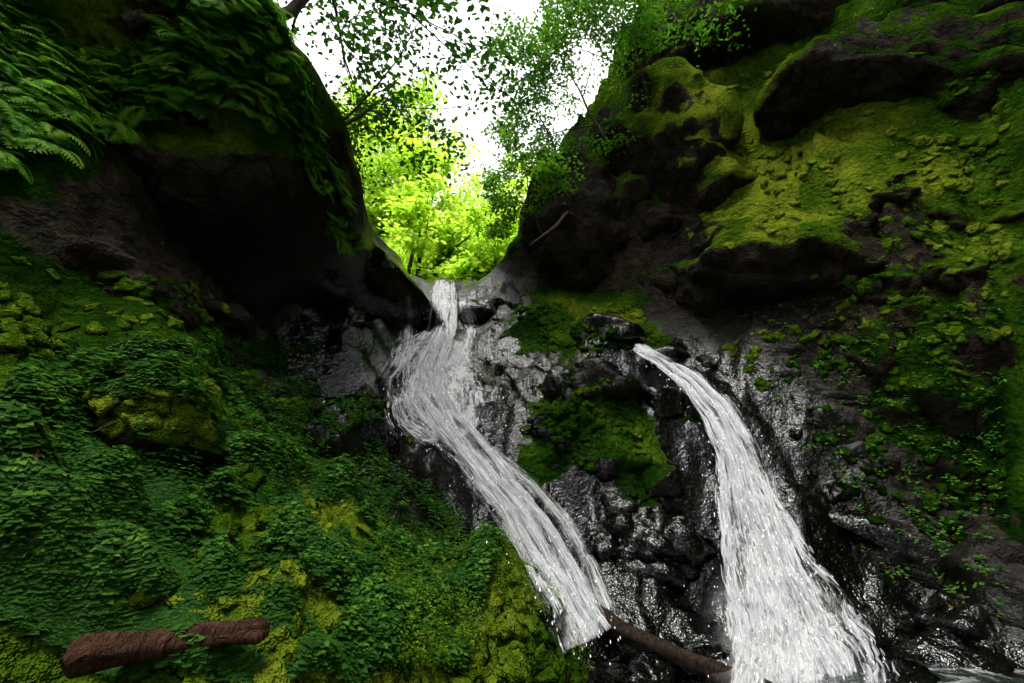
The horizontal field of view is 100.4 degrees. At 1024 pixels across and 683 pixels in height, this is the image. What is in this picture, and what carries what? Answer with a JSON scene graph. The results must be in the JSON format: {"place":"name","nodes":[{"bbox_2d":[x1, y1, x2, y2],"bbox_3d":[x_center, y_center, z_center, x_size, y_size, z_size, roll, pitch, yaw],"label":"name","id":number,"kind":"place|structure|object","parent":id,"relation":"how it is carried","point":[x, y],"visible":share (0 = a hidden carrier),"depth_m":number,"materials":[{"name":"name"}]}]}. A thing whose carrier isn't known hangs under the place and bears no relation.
{"place":"outdoors","nodes":[
{"label":"outdoors","id":0,"kind":"place"},
{"bbox_2d":[392,299,413,368],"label":"water","id":1,"kind":"structure","parent":0,"point":[407,332],"depth_m":5.24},
{"bbox_2d":[274,0,637,239],"label":"sky","id":2,"kind":"structure","parent":0,"point":[477,123],"materials":[{"name":"white"}]},
{"bbox_2d":[0,0,1023,682],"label":"terrain","id":3,"kind":"structure","parent":0,"point":[512,358],"depth_m":3.90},
{"bbox_2d":[2,624,40,638],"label":"rock","id":4,"kind":"object","parent":3,"relation":"on","point":[15,632],"visible":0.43,"depth_m":0.78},
{"bbox_2d":[50,235,149,273],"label":"rock","id":5,"kind":"object","parent":3,"relation":"on","point":[63,253],"visible":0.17,"depth_m":2.28,"materials":[{"name":"stone"}]},
{"bbox_2d":[97,115,154,173],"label":"rock","id":6,"kind":"object","parent":3,"relation":"on","point":[138,157],"visible":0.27,"depth_m":3.00,"materials":[{"name":"stone"}]},
{"bbox_2d":[53,228,199,331],"bbox_3d":[-2.748,-0.158,2.681,1.330,0.803,1.405,17,-26,-39],"label":"rock","id":7,"kind":"object","parent":3,"relation":"on","point":[95,256],"visible":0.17,"depth_m":2.37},
{"bbox_2d":[125,587,161,612],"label":"rock","id":8,"kind":"object","parent":3,"relation":"on","point":[138,601],"visible":0.07,"depth_m":0.92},
{"bbox_2d":[78,373,231,476],"bbox_3d":[-1.529,0.382,1.677,0.739,0.561,1.016,11,-23,-28],"label":"rock","id":9,"kind":"object","parent":3,"relation":"on","point":[191,417],"visible":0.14,"depth_m":1.42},
{"bbox_2d":[0,0,371,259],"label":"ferns","id":10,"kind":"object","parent":3,"relation":"on","point":[98,67],"visible":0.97,"depth_m":3.04,"materials":[{"name":"green plant"}]},
{"bbox_2d":[201,296,253,339],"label":"rock","id":11,"kind":"object","parent":3,"relation":"on","point":[239,322],"visible":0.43,"depth_m":3.19,"materials":[{"name":"stone"}]},
{"bbox_2d":[17,0,445,331],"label":"cliff rock","id":12,"kind":"object","parent":3,"relation":"on","point":[264,245],"visible":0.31,"depth_m":3.57,"materials":[{"name":"stone"}]},
{"bbox_2d":[0,330,506,682],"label":"ground cover plants","id":13,"kind":"object","parent":3,"relation":"on","point":[76,562],"visible":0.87,"depth_m":1.12,"materials":[{"name":"green plant"}]},
{"bbox_2d":[32,442,102,631],"bbox_3d":[-0.920,0.406,0.888,0.277,0.428,0.049,4,-20,-10],"label":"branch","id":14,"kind":"object","parent":13,"relation":"on","point":[35,457],"visible":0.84,"depth_m":0.92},
{"bbox_2d":[91,384,185,432],"bbox_3d":[-1.186,0.207,1.368,0.015,0.193,0.203,-12,-23,30],"label":"twig","id":15,"kind":"object","parent":13,"relation":"on","point":[107,426],"visible":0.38,"depth_m":1.28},
{"bbox_2d":[61,617,270,678],"bbox_3d":[-0.666,0.594,0.848,0.323,0.066,0.080,12,-23,-30],"label":"log","id":16,"kind":"object","parent":13,"relation":"on","point":[87,653],"visible":0.98,"depth_m":0.82,"materials":[{"name":"wood"}]},
{"bbox_2d":[323,618,335,633],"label":"rock","id":17,"kind":"object","parent":3,"relation":"on","point":[328,625],"visible":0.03,"depth_m":1.09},
{"bbox_2d":[117,0,566,217],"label":"trees","id":18,"kind":"object","parent":3,"relation":"on","point":[395,101],"depth_m":4.78,"materials":[{"name":"plant"}]},
{"bbox_2d":[307,398,398,470],"bbox_3d":[-1.545,0.975,3.403,1.202,1.044,1.015,0,-20,-1],"label":"rock","id":19,"kind":"object","parent":3,"relation":"on","point":[347,440],"visible":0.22,"depth_m":3.16,"materials":[{"name":"stone"}]},
{"bbox_2d":[338,307,369,326],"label":"rock","id":20,"kind":"object","parent":3,"relation":"on","point":[356,317],"visible":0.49,"depth_m":4.67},
{"bbox_2d":[408,342,493,444],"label":"waterfall","id":21,"kind":"structure","parent":3,"relation":"on","point":[470,408],"depth_m":4.42,"materials":[{"name":"liquid"}]},
{"bbox_2d":[387,332,469,440],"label":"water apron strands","id":22,"kind":"object","parent":21,"relation":"on","point":[427,383],"visible":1,"depth_m":4.48},
{"bbox_2d":[327,59,592,280],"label":"trees","id":23,"kind":"object","parent":3,"relation":"on","point":[411,203],"depth_m":15.14,"materials":[{"name":"plant"}]},
{"bbox_2d":[444,300,475,388],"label":"waterfall","id":24,"kind":"structure","parent":3,"relation":"on","point":[467,340],"depth_m":5.88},
{"bbox_2d":[457,297,503,326],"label":"rock","id":25,"kind":"object","parent":3,"relation":"on","point":[483,309],"visible":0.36,"depth_m":6.72,"materials":[{"name":"stone"}]},
{"bbox_2d":[375,505,593,678],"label":"plants","id":26,"kind":"object","parent":3,"relation":"on","point":[419,649],"visible":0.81,"depth_m":1.45,"materials":[{"name":"plant"}]},
{"bbox_2d":[432,537,569,682],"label":"rock","id":27,"kind":"object","parent":3,"relation":"on","point":[543,619],"visible":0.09,"depth_m":1.78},
{"bbox_2d":[402,282,600,648],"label":"water","id":28,"kind":"structure","parent":3,"relation":"on","point":[515,508],"depth_m":3.69,"materials":[{"name":"liquid"}]},
{"bbox_2d":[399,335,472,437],"bbox_3d":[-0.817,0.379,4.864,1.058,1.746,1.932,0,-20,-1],"label":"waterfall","id":29,"kind":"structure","parent":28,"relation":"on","point":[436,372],"depth_m":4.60,"materials":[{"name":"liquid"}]},
{"bbox_2d":[403,282,606,650],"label":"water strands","id":30,"kind":"object","parent":3,"relation":"on","point":[471,464],"visible":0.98,"depth_m":3.64},
{"bbox_2d":[0,0,1010,656],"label":"plants","id":31,"kind":"object","parent":3,"relation":"on","point":[954,478],"visible":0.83,"depth_m":3.52,"materials":[{"name":"green plant"}]},
{"bbox_2d":[3,100,1008,629],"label":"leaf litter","id":32,"kind":"object","parent":3,"relation":"on","point":[805,422],"visible":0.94,"depth_m":3.39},
{"bbox_2d":[0,46,1014,682],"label":"moss cushions","id":33,"kind":"object","parent":3,"relation":"on","point":[520,658],"visible":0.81,"depth_m":2.63,"materials":[{"name":"plant"}]},
{"bbox_2d":[517,406,551,437],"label":"rock","id":34,"kind":"object","parent":3,"relation":"on","point":[533,420],"visible":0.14,"depth_m":4.28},
{"bbox_2d":[470,432,609,606],"bbox_3d":[0.212,1.399,3.647,1.343,1.396,0.317,-11,-23,28],"label":"water trickle","id":35,"kind":"object","parent":3,"relation":"on","point":[601,591],"visible":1,"depth_m":3.57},
{"bbox_2d":[515,211,591,248],"bbox_3d":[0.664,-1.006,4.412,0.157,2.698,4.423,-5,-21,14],"label":"twig","id":36,"kind":"object","parent":3,"relation":"on","point":[556,225],"visible":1,"depth_m":2.56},
{"bbox_2d":[541,364,576,401],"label":"rock","id":37,"kind":"object","parent":3,"relation":"on","point":[552,390],"visible":0.32,"depth_m":4.59,"materials":[{"name":"stone"}]},
{"bbox_2d":[535,387,599,468],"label":"rock","id":38,"kind":"object","parent":3,"relation":"on","point":[551,457],"visible":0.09,"depth_m":4.14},
{"bbox_2d":[567,350,600,367],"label":"rock","id":39,"kind":"object","parent":38,"relation":"on","point":[575,361],"visible":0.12,"depth_m":4.80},
{"bbox_2d":[588,341,610,350],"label":"rock","id":40,"kind":"object","parent":39,"relation":"on","point":[605,343],"visible":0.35,"depth_m":4.93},
{"bbox_2d":[515,147,652,291],"bbox_3d":[1.449,-1.789,8.817,3.101,4.356,3.654,0,-20,-1],"label":"rock","id":41,"kind":"object","parent":3,"relation":"on","point":[562,255],"visible":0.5,"depth_m":7.30,"materials":[{"name":"stone"}]},
{"bbox_2d":[583,531,623,562],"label":"rock","id":42,"kind":"object","parent":3,"relation":"on","point":[601,546],"visible":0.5,"depth_m":3.46,"materials":[{"name":"stone"}]},
{"bbox_2d":[569,313,647,347],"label":"rock","id":43,"kind":"object","parent":3,"relation":"on","point":[632,333],"visible":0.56,"depth_m":5.07,"materials":[{"name":"stone"}]},
{"bbox_2d":[461,0,756,244],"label":"trees","id":44,"kind":"object","parent":3,"relation":"on","point":[542,160],"depth_m":7.52,"materials":[{"name":"plant"}]},
{"bbox_2d":[599,481,638,516],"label":"rock","id":45,"kind":"object","parent":3,"relation":"on","point":[612,502],"visible":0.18,"depth_m":3.71,"materials":[{"name":"stone"}]},
{"bbox_2d":[594,453,603,471],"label":"rock","id":46,"kind":"object","parent":45,"relation":"on","point":[598,460],"visible":0.1,"depth_m":3.94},
{"bbox_2d":[616,488,637,499],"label":"rock","id":47,"kind":"object","parent":3,"relation":"on","point":[634,494],"visible":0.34,"depth_m":3.76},
{"bbox_2d":[602,504,668,537],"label":"rock","id":48,"kind":"object","parent":3,"relation":"on","point":[617,525],"visible":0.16,"depth_m":3.56,"materials":[{"name":"stone"}]},
{"bbox_2d":[640,455,684,497],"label":"rock","id":49,"kind":"object","parent":48,"relation":"on","point":[660,477],"visible":0.67,"depth_m":3.80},
{"bbox_2d":[622,488,649,506],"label":"rock","id":50,"kind":"object","parent":3,"relation":"on","point":[643,497],"visible":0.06,"depth_m":3.76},
{"bbox_2d":[323,294,954,682],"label":"water spray","id":51,"kind":"object","parent":3,"relation":"on","point":[712,567],"visible":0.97,"depth_m":3.21,"materials":[{"name":"liquid"}]},
{"bbox_2d":[622,529,675,562],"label":"rock","id":52,"kind":"object","parent":3,"relation":"on","point":[657,544],"visible":0.07,"depth_m":3.37,"materials":[{"name":"stone"}]},
{"bbox_2d":[583,427,637,481],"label":"rock","id":53,"kind":"object","parent":52,"relation":"on","point":[610,445],"visible":0.26,"depth_m":3.94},
{"bbox_2d":[580,418,652,471],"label":"rock","id":54,"kind":"object","parent":53,"relation":"on","point":[634,462],"visible":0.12,"depth_m":3.94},
{"bbox_2d":[571,357,646,402],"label":"rock","id":55,"kind":"object","parent":54,"relation":"on","point":[590,373],"visible":0.56,"depth_m":4.42,"materials":[{"name":"stone"}]},
{"bbox_2d":[633,508,716,581],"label":"rock","id":56,"kind":"object","parent":52,"relation":"on","point":[695,551],"visible":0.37,"depth_m":3.35,"materials":[{"name":"stone"}]},
{"bbox_2d":[616,531,686,593],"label":"rock","id":57,"kind":"object","parent":3,"relation":"on","point":[665,573],"visible":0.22,"depth_m":3.26,"materials":[{"name":"stone"}]},
{"bbox_2d":[636,267,677,291],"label":"rock","id":58,"kind":"object","parent":3,"relation":"on","point":[663,279],"visible":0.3,"depth_m":6.38,"materials":[{"name":"stone"}]},
{"bbox_2d":[627,651,689,682],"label":"rock","id":59,"kind":"object","parent":3,"relation":"on","point":[652,667],"visible":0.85,"depth_m":2.36,"materials":[{"name":"stone"}]},
{"bbox_2d":[637,202,683,241],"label":"rock","id":60,"kind":"object","parent":3,"relation":"on","point":[660,218],"visible":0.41,"depth_m":6.87,"materials":[{"name":"stone"}]},
{"bbox_2d":[583,56,744,204],"bbox_3d":[2.665,-3.015,8.759,3.095,4.029,4.106,0,-20,-1],"label":"rock","id":61,"kind":"object","parent":3,"relation":"on","point":[657,152],"visible":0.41,"depth_m":7.39,"materials":[{"name":"stone"}]},
{"bbox_2d":[643,384,684,418],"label":"rock","id":62,"kind":"object","parent":3,"relation":"on","point":[664,400],"visible":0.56,"depth_m":4.40,"materials":[{"name":"stone"}]},
{"bbox_2d":[657,586,670,591],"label":"rock","id":63,"kind":"object","parent":3,"relation":"on","point":[664,588],"visible":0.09,"depth_m":3.20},
{"bbox_2d":[649,334,689,363],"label":"rock","id":64,"kind":"object","parent":3,"relation":"on","point":[676,351],"visible":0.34,"depth_m":5.53,"materials":[{"name":"stone"}]},
{"bbox_2d":[652,136,750,194],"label":"rock","id":65,"kind":"object","parent":3,"relation":"on","point":[738,152],"visible":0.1,"depth_m":6.96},
{"bbox_2d":[695,351,719,368],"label":"rock","id":66,"kind":"object","parent":3,"relation":"on","point":[708,359],"visible":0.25,"depth_m":5.34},
{"bbox_2d":[703,69,728,85],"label":"rock","id":67,"kind":"object","parent":3,"relation":"on","point":[716,76],"visible":0.14,"depth_m":8.17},
{"bbox_2d":[686,157,758,211],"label":"rock","id":68,"kind":"object","parent":3,"relation":"on","point":[710,191],"visible":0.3,"depth_m":6.70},
{"bbox_2d":[612,0,850,78],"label":"rock","id":69,"kind":"object","parent":3,"relation":"on","point":[771,22],"visible":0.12,"depth_m":8.05,"materials":[{"name":"stone"}]},
{"bbox_2d":[635,344,843,682],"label":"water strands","id":70,"kind":"object","parent":3,"relation":"on","point":[725,526],"visible":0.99,"depth_m":3.36},
{"bbox_2d":[636,345,849,682],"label":"water","id":71,"kind":"structure","parent":3,"relation":"on","point":[770,600],"depth_m":3.34,"materials":[{"name":"liquid"}]},
{"bbox_2d":[668,194,902,315],"bbox_3d":[3.899,-0.911,6.554,3.206,2.308,3.453,0,-20,-1],"label":"rock","id":72,"kind":"object","parent":3,"relation":"on","point":[756,263],"visible":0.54,"depth_m":5.20,"materials":[{"name":"stone"}]},
{"bbox_2d":[759,350,817,377],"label":"rock","id":73,"kind":"object","parent":3,"relation":"on","point":[782,371],"visible":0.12,"depth_m":4.70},
{"bbox_2d":[789,429,802,438],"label":"rock","id":74,"kind":"object","parent":3,"relation":"on","point":[795,434],"visible":0.28,"depth_m":4.22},
{"bbox_2d":[797,150,803,156],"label":"rock","id":75,"kind":"object","parent":3,"relation":"on","point":[799,152],"visible":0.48,"depth_m":6.42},
{"bbox_2d":[765,335,836,356],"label":"rock","id":76,"kind":"object","parent":3,"relation":"on","point":[786,346],"visible":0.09,"depth_m":4.78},
{"bbox_2d":[716,429,899,682],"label":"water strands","id":77,"kind":"object","parent":3,"relation":"on","point":[823,572],"visible":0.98,"depth_m":3.28},
{"bbox_2d":[803,311,840,341],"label":"rock","id":78,"kind":"object","parent":3,"relation":"on","point":[814,321],"visible":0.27,"depth_m":4.78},
{"bbox_2d":[814,477,853,504],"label":"rock","id":79,"kind":"object","parent":3,"relation":"on","point":[832,490],"visible":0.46,"depth_m":3.83,"materials":[{"name":"stone"}]},
{"bbox_2d":[809,384,889,404],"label":"rock","id":80,"kind":"object","parent":3,"relation":"on","point":[833,394],"visible":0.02,"depth_m":4.36,"materials":[{"name":"stone"}]},
{"bbox_2d":[841,441,868,458],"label":"rock","id":81,"kind":"object","parent":3,"relation":"on","point":[857,448],"visible":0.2,"depth_m":4.00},
{"bbox_2d":[835,210,879,227],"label":"rock","id":82,"kind":"object","parent":3,"relation":"on","point":[869,218],"visible":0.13,"depth_m":5.13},
{"bbox_2d":[838,278,887,306],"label":"rock","id":83,"kind":"object","parent":3,"relation":"on","point":[877,296],"visible":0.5,"depth_m":4.63,"materials":[{"name":"stone"}]},
{"bbox_2d":[862,437,900,472],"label":"rock","id":84,"kind":"object","parent":3,"relation":"on","point":[890,459],"visible":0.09,"depth_m":3.87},
{"bbox_2d":[753,1,1023,141],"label":"rock","id":85,"kind":"object","parent":3,"relation":"on","point":[815,78],"visible":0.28,"depth_m":5.96,"materials":[{"name":"stone"}]},
{"bbox_2d":[895,0,946,7],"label":"rock","id":86,"kind":"object","parent":85,"relation":"on","point":[909,3],"visible":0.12,"depth_m":6.53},
{"bbox_2d":[829,510,954,589],"bbox_3d":[3.453,1.751,4.169,1.985,1.558,1.926,9,-22,-23],"label":"rock","id":87,"kind":"object","parent":3,"relation":"on","point":[877,539],"visible":0.09,"depth_m":3.42,"materials":[{"name":"stone"}]},
{"bbox_2d":[805,398,874,445],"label":"rock","id":88,"kind":"object","parent":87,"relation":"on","point":[847,417],"visible":0.4,"depth_m":4.17,"materials":[{"name":"stone"}]},
{"bbox_2d":[846,306,938,337],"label":"rock","id":89,"kind":"object","parent":3,"relation":"on","point":[891,331],"visible":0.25,"depth_m":4.43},
{"bbox_2d":[867,183,920,210],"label":"rock","id":90,"kind":"object","parent":3,"relation":"on","point":[899,194],"visible":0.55,"depth_m":5.11,"materials":[{"name":"stone"}]},
{"bbox_2d":[865,264,923,297],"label":"rock","id":91,"kind":"object","parent":3,"relation":"on","point":[908,280],"visible":0.33,"depth_m":4.60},
{"bbox_2d":[885,168,916,185],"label":"rock","id":92,"kind":"object","parent":3,"relation":"on","point":[896,177],"visible":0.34,"depth_m":5.28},
{"bbox_2d":[897,487,940,521],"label":"rock","id":93,"kind":"object","parent":3,"relation":"on","point":[911,497],"visible":0.22,"depth_m":3.62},
{"bbox_2d":[916,258,952,284],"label":"rock","id":94,"kind":"object","parent":3,"relation":"on","point":[929,276],"visible":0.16,"depth_m":4.56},
{"bbox_2d":[906,442,963,478],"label":"rock","id":95,"kind":"object","parent":3,"relation":"on","point":[943,465],"visible":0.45,"depth_m":3.70,"materials":[{"name":"stone"}]},
{"bbox_2d":[935,446,972,463],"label":"rock","id":96,"kind":"object","parent":95,"relation":"on","point":[955,456],"visible":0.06,"depth_m":3.67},
{"bbox_2d":[908,202,968,231],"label":"rock","id":97,"kind":"object","parent":3,"relation":"on","point":[954,216],"visible":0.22,"depth_m":4.79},
{"bbox_2d":[863,323,1015,436],"bbox_3d":[4.716,0.488,4.523,2.268,1.767,2.336,11,-23,-28],"label":"rock","id":98,"kind":"object","parent":3,"relation":"on","point":[941,403],"visible":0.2,"depth_m":3.88,"materials":[{"name":"stone"}]},
{"bbox_2d":[912,591,996,640],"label":"rock","id":99,"kind":"object","parent":3,"relation":"on","point":[969,625],"visible":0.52,"depth_m":2.87,"materials":[{"name":"stone"}]},
{"bbox_2d":[928,507,983,535],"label":"rock","id":100,"kind":"object","parent":3,"relation":"on","point":[968,521],"visible":0.12,"depth_m":3.41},
{"bbox_2d":[947,453,978,496],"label":"rock","id":101,"kind":"object","parent":100,"relation":"on","point":[962,458],"visible":0.12,"depth_m":3.59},
{"bbox_2d":[938,255,991,294],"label":"rock","id":102,"kind":"object","parent":3,"relation":"on","point":[977,268],"visible":0.36,"depth_m":4.38,"materials":[{"name":"stone"}]},
{"bbox_2d":[935,70,1003,121],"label":"rock","id":103,"kind":"object","parent":3,"relation":"on","point":[973,102],"visible":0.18,"depth_m":5.21,"materials":[{"name":"stone"}]},
{"bbox_2d":[938,519,1023,629],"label":"rock","id":104,"kind":"object","parent":3,"relation":"on","point":[953,568],"visible":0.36,"depth_m":2.98,"materials":[{"name":"stone"}]},
{"bbox_2d":[963,440,999,491],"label":"rock","id":105,"kind":"object","parent":3,"relation":"on","point":[986,454],"visible":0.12,"depth_m":3.52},
{"bbox_2d":[972,0,1023,14],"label":"rock","id":106,"kind":"object","parent":3,"relation":"on","point":[987,6],"visible":0.08,"depth_m":5.79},
{"bbox_2d":[987,192,1023,223],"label":"rock","id":107,"kind":"object","parent":3,"relation":"on","point":[1011,212],"visible":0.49,"depth_m":4.45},
{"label":"rock","id":108,"kind":"object","parent":3,"relation":"on","visible":0},
{"bbox_2d":[1006,563,1023,572],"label":"rock","id":109,"kind":"object","parent":108,"relation":"on","point":[1019,567],"visible":0.08,"depth_m":2.91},
{"bbox_2d":[720,432,871,682],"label":"water","id":110,"kind":"structure","parent":0,"point":[835,655],"depth_m":3.03,"materials":[{"name":"liquid"}]},
{"bbox_2d":[602,658,1023,682],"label":"pool water","id":111,"kind":"structure","parent":0,"point":[947,674],"depth_m":2.50,"materials":[{"name":"liquid"}]},
{"bbox_2d":[587,603,772,682],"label":"log","id":112,"kind":"object","parent":111,"relation":"on","point":[640,640],"depth_m":2.51,"materials":[{"name":"wood"}]},
{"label":"rock","id":113,"kind":"object","parent":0,"visible":0},
{"bbox_2d":[870,396,923,431],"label":"rock","id":114,"kind":"object","parent":113,"relation":"on","point":[894,413],"visible":0.27,"depth_m":4.04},
{"bbox_2d":[844,337,899,391],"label":"rock","id":115,"kind":"object","parent":114,"relation":"on","point":[879,365],"visible":0.22,"depth_m":4.29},
{"bbox_2d":[878,296,928,333],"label":"rock","id":116,"kind":"object","parent":115,"relation":"on","point":[902,310],"visible":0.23,"depth_m":4.44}
]}

